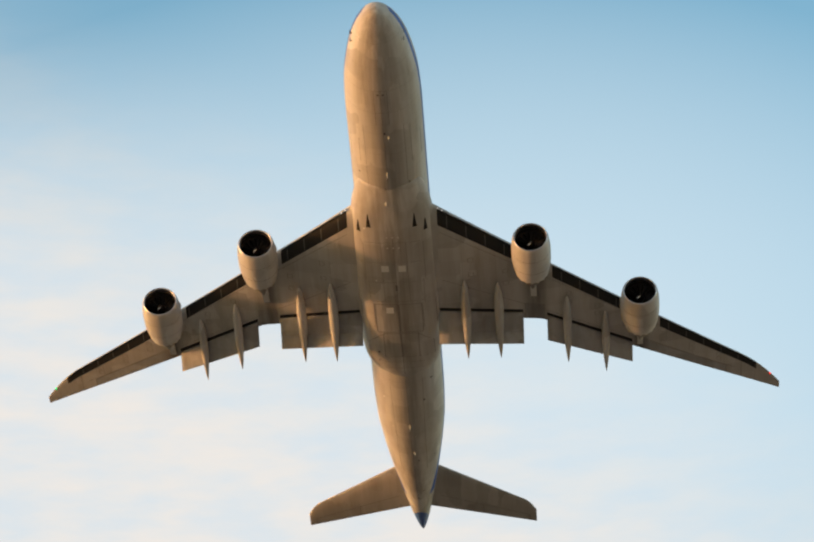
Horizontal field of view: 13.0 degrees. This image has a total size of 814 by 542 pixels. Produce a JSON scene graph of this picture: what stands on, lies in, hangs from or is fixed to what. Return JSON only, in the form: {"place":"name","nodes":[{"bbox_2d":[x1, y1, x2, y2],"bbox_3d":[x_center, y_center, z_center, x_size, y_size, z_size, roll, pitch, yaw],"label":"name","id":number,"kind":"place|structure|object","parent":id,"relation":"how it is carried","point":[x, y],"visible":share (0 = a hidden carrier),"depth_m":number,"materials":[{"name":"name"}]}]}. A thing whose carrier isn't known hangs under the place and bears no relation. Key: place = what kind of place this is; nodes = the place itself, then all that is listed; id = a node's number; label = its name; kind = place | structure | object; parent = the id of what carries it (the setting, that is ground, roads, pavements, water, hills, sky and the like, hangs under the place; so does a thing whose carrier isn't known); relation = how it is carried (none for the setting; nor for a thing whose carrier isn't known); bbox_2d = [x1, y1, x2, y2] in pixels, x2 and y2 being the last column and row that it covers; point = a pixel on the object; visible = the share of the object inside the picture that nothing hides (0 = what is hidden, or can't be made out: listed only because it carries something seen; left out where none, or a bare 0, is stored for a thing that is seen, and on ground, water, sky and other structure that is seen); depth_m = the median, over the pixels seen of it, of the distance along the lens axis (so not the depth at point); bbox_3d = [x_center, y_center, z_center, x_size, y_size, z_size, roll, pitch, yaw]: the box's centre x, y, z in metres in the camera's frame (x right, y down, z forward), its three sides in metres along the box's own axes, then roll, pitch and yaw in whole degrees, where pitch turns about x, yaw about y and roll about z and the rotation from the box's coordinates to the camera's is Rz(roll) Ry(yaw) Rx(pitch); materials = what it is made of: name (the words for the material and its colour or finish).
{"place":"outdoors","nodes":[
{"label":"outdoors","id":0,"kind":"place"},
{"bbox_2d":[350,91,437,505],"bbox_3d":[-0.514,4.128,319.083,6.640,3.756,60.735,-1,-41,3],"label":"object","id":1,"kind":"object","parent":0,"point":[386,269],"visible":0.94,"depth_m":314.86,"materials":[{"name":"grey"}]},
{"bbox_2d":[344,2,444,527],"bbox_3d":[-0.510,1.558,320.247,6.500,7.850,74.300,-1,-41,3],"label":"fuselage","id":2,"kind":"object","parent":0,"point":[380,54],"visible":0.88,"depth_m":301.85,"materials":[{"name":"paint"}]},
{"bbox_2d":[49,205,359,402],"bbox_3d":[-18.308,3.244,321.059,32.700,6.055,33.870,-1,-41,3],"label":"wing","id":3,"kind":"structure","parent":2,"relation":"attached to","point":[337,258],"depth_m":317.78,"materials":[{"name":"white metal"}]},
{"bbox_2d":[142,292,182,346],"bbox_3d":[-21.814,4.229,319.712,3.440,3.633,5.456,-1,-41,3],"label":"engine nacelle","id":4,"kind":"object","parent":3,"relation":"on","point":[165,330],"visible":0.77,"depth_m":318.44,"materials":[{"name":"white metal"}]},
{"bbox_2d":[145,292,174,313],"bbox_3d":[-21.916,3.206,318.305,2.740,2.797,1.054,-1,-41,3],"label":"fan","id":5,"kind":"object","parent":4,"relation":"attached to","point":[157,296],"visible":0.56,"depth_m":318.88},
{"bbox_2d":[143,288,176,315],"bbox_3d":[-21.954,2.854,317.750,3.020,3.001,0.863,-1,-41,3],"label":"engine inlet lip","id":6,"kind":"object","parent":4,"relation":"attached to","point":[152,292],"visible":0.96,"depth_m":318.10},
{"bbox_2d":[147,296,174,313],"bbox_3d":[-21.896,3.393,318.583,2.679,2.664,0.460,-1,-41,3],"label":"fan blades","id":7,"kind":"object","parent":4,"relation":"in","point":[167,307],"visible":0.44,"depth_m":318.83,"materials":[{"name":"black metal"}]},
{"bbox_2d":[170,344,176,354],"bbox_3d":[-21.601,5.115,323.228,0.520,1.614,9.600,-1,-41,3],"label":"engine pylon","id":8,"kind":"object","parent":3,"relation":"attached to","point":[173,350],"visible":0.12,"depth_m":326.14,"materials":[{"name":"grey metal"}]},
{"bbox_2d":[199,320,208,379],"bbox_3d":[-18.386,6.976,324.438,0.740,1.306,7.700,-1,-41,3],"label":"flap track fairing","id":9,"kind":"object","parent":3,"relation":"attached to","point":[204,347],"visible":1,"depth_m":323.85,"materials":[{"name":"paint"}]},
{"bbox_2d":[67,209,359,386],"bbox_3d":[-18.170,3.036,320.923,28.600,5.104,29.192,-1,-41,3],"label":"wing trim","id":10,"kind":"structure","parent":3,"relation":"attached to","point":[323,231],"depth_m":320.45,"materials":[{"name":"black metal"}]},
{"bbox_2d":[181,322,259,370],"bbox_3d":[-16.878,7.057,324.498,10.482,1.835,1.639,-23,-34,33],"label":"flap","id":11,"kind":"object","parent":3,"relation":"attached to","point":[223,346],"visible":0.83,"depth_m":324.28,"materials":[{"name":"paint"}]},
{"bbox_2d":[233,304,243,368],"bbox_3d":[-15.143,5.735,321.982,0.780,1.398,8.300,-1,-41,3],"label":"flap track fairing","id":12,"kind":"object","parent":3,"relation":"attached to","point":[238,328],"visible":1,"depth_m":321.40,"materials":[{"name":"paint"}]},
{"bbox_2d":[237,237,277,290],"bbox_3d":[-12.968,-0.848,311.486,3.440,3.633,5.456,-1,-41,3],"label":"engine nacelle","id":13,"kind":"object","parent":3,"relation":"on","point":[260,273],"visible":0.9,"depth_m":310.21,"materials":[{"name":"beige metal"}]},
{"bbox_2d":[240,234,270,256],"bbox_3d":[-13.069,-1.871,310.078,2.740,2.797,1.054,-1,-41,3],"label":"fan","id":14,"kind":"object","parent":13,"relation":"attached to","point":[248,239],"visible":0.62,"depth_m":310.65},
{"bbox_2d":[238,230,272,257],"bbox_3d":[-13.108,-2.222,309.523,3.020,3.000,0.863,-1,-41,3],"label":"engine inlet lip","id":15,"kind":"object","parent":13,"relation":"attached to","point":[252,232],"visible":0.96,"depth_m":309.88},
{"bbox_2d":[242,239,270,256],"bbox_3d":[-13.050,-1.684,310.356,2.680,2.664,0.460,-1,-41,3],"label":"fan blades","id":16,"kind":"object","parent":13,"relation":"in","point":[263,249],"visible":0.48,"depth_m":310.59,"materials":[{"name":"black metal"}]},
{"bbox_2d":[256,288,268,294],"bbox_3d":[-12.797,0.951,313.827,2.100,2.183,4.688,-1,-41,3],"label":"engine exhaust nozzle","id":17,"kind":"object","parent":13,"relation":"in","point":[263,291],"visible":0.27,"depth_m":314.34,"materials":[{"name":"brown metal"}]},
{"bbox_2d":[262,290,269,302],"bbox_3d":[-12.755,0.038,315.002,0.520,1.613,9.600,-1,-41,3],"label":"engine pylon","id":18,"kind":"object","parent":3,"relation":"attached to","point":[266,297],"visible":0.23,"depth_m":317.49,"materials":[{"name":"brown metal"}]},
{"bbox_2d":[296,287,306,360],"bbox_3d":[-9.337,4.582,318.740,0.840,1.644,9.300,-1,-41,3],"label":"flap track fairing","id":19,"kind":"object","parent":3,"relation":"attached to","point":[301,315],"visible":1,"depth_m":318.06,"materials":[{"name":"paint"}]},
{"bbox_2d":[280,313,362,336],"bbox_3d":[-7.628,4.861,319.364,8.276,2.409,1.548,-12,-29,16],"label":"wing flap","id":20,"kind":"object","parent":3,"relation":"attached to","point":[348,323],"visible":0.71,"depth_m":319.23,"materials":[{"name":"paint"}]},
{"bbox_2d":[281,332,362,348],"bbox_3d":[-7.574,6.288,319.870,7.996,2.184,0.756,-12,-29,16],"label":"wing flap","id":21,"kind":"object","parent":20,"relation":"attached to","point":[325,340],"visible":0.85,"depth_m":319.84,"materials":[{"name":"paint"}]},
{"bbox_2d":[328,284,338,361],"bbox_3d":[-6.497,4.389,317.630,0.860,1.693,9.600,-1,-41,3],"label":"flap track fairing","id":22,"kind":"object","parent":3,"relation":"attached to","point":[333,315],"visible":1,"depth_m":316.98,"materials":[{"name":"paint"}]},
{"bbox_2d":[310,466,409,524],"bbox_3d":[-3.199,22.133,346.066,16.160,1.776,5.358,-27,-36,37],"label":"horizontal stabilizer","id":23,"kind":"object","parent":2,"relation":"attached to","point":[383,491],"visible":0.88,"depth_m":345.80,"materials":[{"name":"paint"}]},
{"bbox_2d":[351,177,441,376],"bbox_3d":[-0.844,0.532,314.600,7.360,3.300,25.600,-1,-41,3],"label":"belly fairing","id":24,"kind":"object","parent":2,"relation":"attached to","point":[393,218],"visible":0.79,"depth_m":312.21,"materials":[{"name":"paint"}]},
{"bbox_2d":[356,213,427,230],"bbox_3d":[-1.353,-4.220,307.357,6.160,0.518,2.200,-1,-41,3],"label":"air inlets","id":25,"kind":"object","parent":24,"relation":"on","point":[413,225],"visible":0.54,"depth_m":307.39,"materials":[{"name":"black"}]},
{"bbox_2d":[432,465,536,520],"bbox_3d":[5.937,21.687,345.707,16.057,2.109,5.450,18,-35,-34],"label":"horizontal stabilizer","id":26,"kind":"object","parent":2,"relation":"attached to","point":[456,490],"visible":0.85,"depth_m":345.22,"materials":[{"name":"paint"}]},
{"bbox_2d":[430,203,778,386],"bbox_3d":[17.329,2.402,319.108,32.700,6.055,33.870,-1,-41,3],"label":"wing","id":27,"kind":"structure","parent":2,"relation":"attached to","point":[451,256],"depth_m":316.80,"materials":[{"name":"brown metal"}]},
{"bbox_2d":[461,281,470,357],"bbox_3d":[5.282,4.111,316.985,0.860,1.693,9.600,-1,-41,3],"label":"flap track fairing","id":28,"kind":"object","parent":27,"relation":"attached to","point":[466,309],"visible":1,"depth_m":316.29,"materials":[{"name":"paint"}]},
{"bbox_2d":[438,311,523,330],"bbox_3d":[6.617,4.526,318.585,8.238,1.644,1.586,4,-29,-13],"label":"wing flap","id":29,"kind":"object","parent":27,"relation":"attached to","point":[480,321],"visible":0.75,"depth_m":318.45,"materials":[{"name":"paint"}]},
{"bbox_2d":[439,331,523,343],"bbox_3d":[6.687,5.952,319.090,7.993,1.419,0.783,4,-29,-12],"label":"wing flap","id":30,"kind":"object","parent":29,"relation":"attached to","point":[478,337],"visible":0.92,"depth_m":319.06,"materials":[{"name":"paint"}]},
{"bbox_2d":[494,282,503,357],"bbox_3d":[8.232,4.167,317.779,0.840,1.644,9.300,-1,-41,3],"label":"flap track fairing","id":31,"kind":"object","parent":27,"relation":"attached to","point":[499,309],"visible":1,"depth_m":317.11,"materials":[{"name":"paint"}]},
{"bbox_2d":[511,231,550,283],"bbox_3d":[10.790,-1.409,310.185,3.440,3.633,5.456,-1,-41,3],"label":"engine nacelle","id":32,"kind":"object","parent":27,"relation":"on","point":[532,267],"visible":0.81,"depth_m":308.91,"materials":[{"name":"beige metal"}]},
{"bbox_2d":[515,228,545,249],"bbox_3d":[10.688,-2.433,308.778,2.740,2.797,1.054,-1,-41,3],"label":"fan","id":33,"kind":"object","parent":32,"relation":"attached to","point":[525,231],"visible":0.56,"depth_m":309.35},
{"bbox_2d":[513,223,547,251],"bbox_3d":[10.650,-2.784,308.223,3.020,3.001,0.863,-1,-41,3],"label":"engine inlet lip","id":34,"kind":"object","parent":32,"relation":"attached to","point":[529,225],"visible":0.96,"depth_m":308.57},
{"bbox_2d":[516,232,544,249],"bbox_3d":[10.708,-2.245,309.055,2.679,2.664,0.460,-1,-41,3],"label":"fan blades","id":35,"kind":"object","parent":32,"relation":"in","point":[537,244],"visible":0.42,"depth_m":309.26,"materials":[{"name":"black metal"}]},
{"bbox_2d":[527,283,537,288],"bbox_3d":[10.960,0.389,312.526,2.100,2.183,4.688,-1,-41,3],"label":"engine exhaust nozzle","id":36,"kind":"object","parent":32,"relation":"attached to","point":[533,285],"visible":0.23,"depth_m":312.98,"materials":[{"name":"brown metal"}]},
{"bbox_2d":[530,286,536,295],"bbox_3d":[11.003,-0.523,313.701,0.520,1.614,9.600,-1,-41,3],"label":"engine pylon","id":37,"kind":"object","parent":27,"relation":"attached to","point":[534,292],"visible":0.17,"depth_m":316.45,"materials":[{"name":"brown metal"}]},
{"bbox_2d":[563,296,571,361],"bbox_3d":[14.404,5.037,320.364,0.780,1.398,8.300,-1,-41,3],"label":"flap track fairing","id":38,"kind":"object","parent":27,"relation":"attached to","point":[567,322],"visible":1,"depth_m":319.76,"materials":[{"name":"paint"}]},
{"bbox_2d":[547,315,632,360],"bbox_3d":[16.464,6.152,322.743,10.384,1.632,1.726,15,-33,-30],"label":"flap","id":39,"kind":"object","parent":27,"relation":"attached to","point":[586,338],"visible":0.9,"depth_m":322.48,"materials":[{"name":"paint"}]},
{"bbox_2d":[602,311,609,370],"bbox_3d":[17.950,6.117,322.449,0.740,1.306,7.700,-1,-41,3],"label":"flap track fairing","id":40,"kind":"object","parent":39,"relation":"attached to","point":[605,335],"visible":1,"depth_m":321.86,"materials":[{"name":"paint"}]},
{"bbox_2d":[436,206,755,371],"bbox_3d":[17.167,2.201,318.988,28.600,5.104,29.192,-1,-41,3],"label":"wing trim","id":41,"kind":"structure","parent":27,"relation":"attached to","point":[473,233],"depth_m":318.79,"materials":[{"name":"metal"}]},
{"bbox_2d":[621,284,658,335],"bbox_3d":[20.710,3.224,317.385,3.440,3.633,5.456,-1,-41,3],"label":"engine nacelle","id":42,"kind":"object","parent":27,"relation":"on","point":[640,320],"visible":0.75,"depth_m":316.07,"materials":[{"name":"white metal"}]},
{"bbox_2d":[625,281,654,302],"bbox_3d":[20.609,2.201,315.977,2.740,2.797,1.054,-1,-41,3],"label":"fan","id":43,"kind":"object","parent":42,"relation":"attached to","point":[635,284],"visible":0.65,"depth_m":316.56},
{"bbox_2d":[623,276,656,304],"bbox_3d":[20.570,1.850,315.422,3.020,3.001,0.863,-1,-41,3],"label":"engine inlet lip","id":44,"kind":"object","parent":42,"relation":"attached to","point":[639,278],"visible":0.98,"depth_m":315.74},
{"bbox_2d":[626,285,653,302],"bbox_3d":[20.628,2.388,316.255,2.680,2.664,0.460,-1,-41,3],"label":"fan blades","id":45,"kind":"object","parent":42,"relation":"in","point":[646,297],"visible":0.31,"depth_m":316.43,"materials":[{"name":"black metal"}]},
{"bbox_2d":[637,336,642,343],"bbox_3d":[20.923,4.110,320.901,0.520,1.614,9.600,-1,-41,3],"label":"engine pylon","id":46,"kind":"object","parent":27,"relation":"attached to","point":[639,341],"visible":0.12,"depth_m":324.00,"materials":[{"name":"grey metal"}]},
{"bbox_2d":[0,0,813,541],"label":"sky","id":47,"kind":"structure","parent":0,"point":[669,143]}
]}

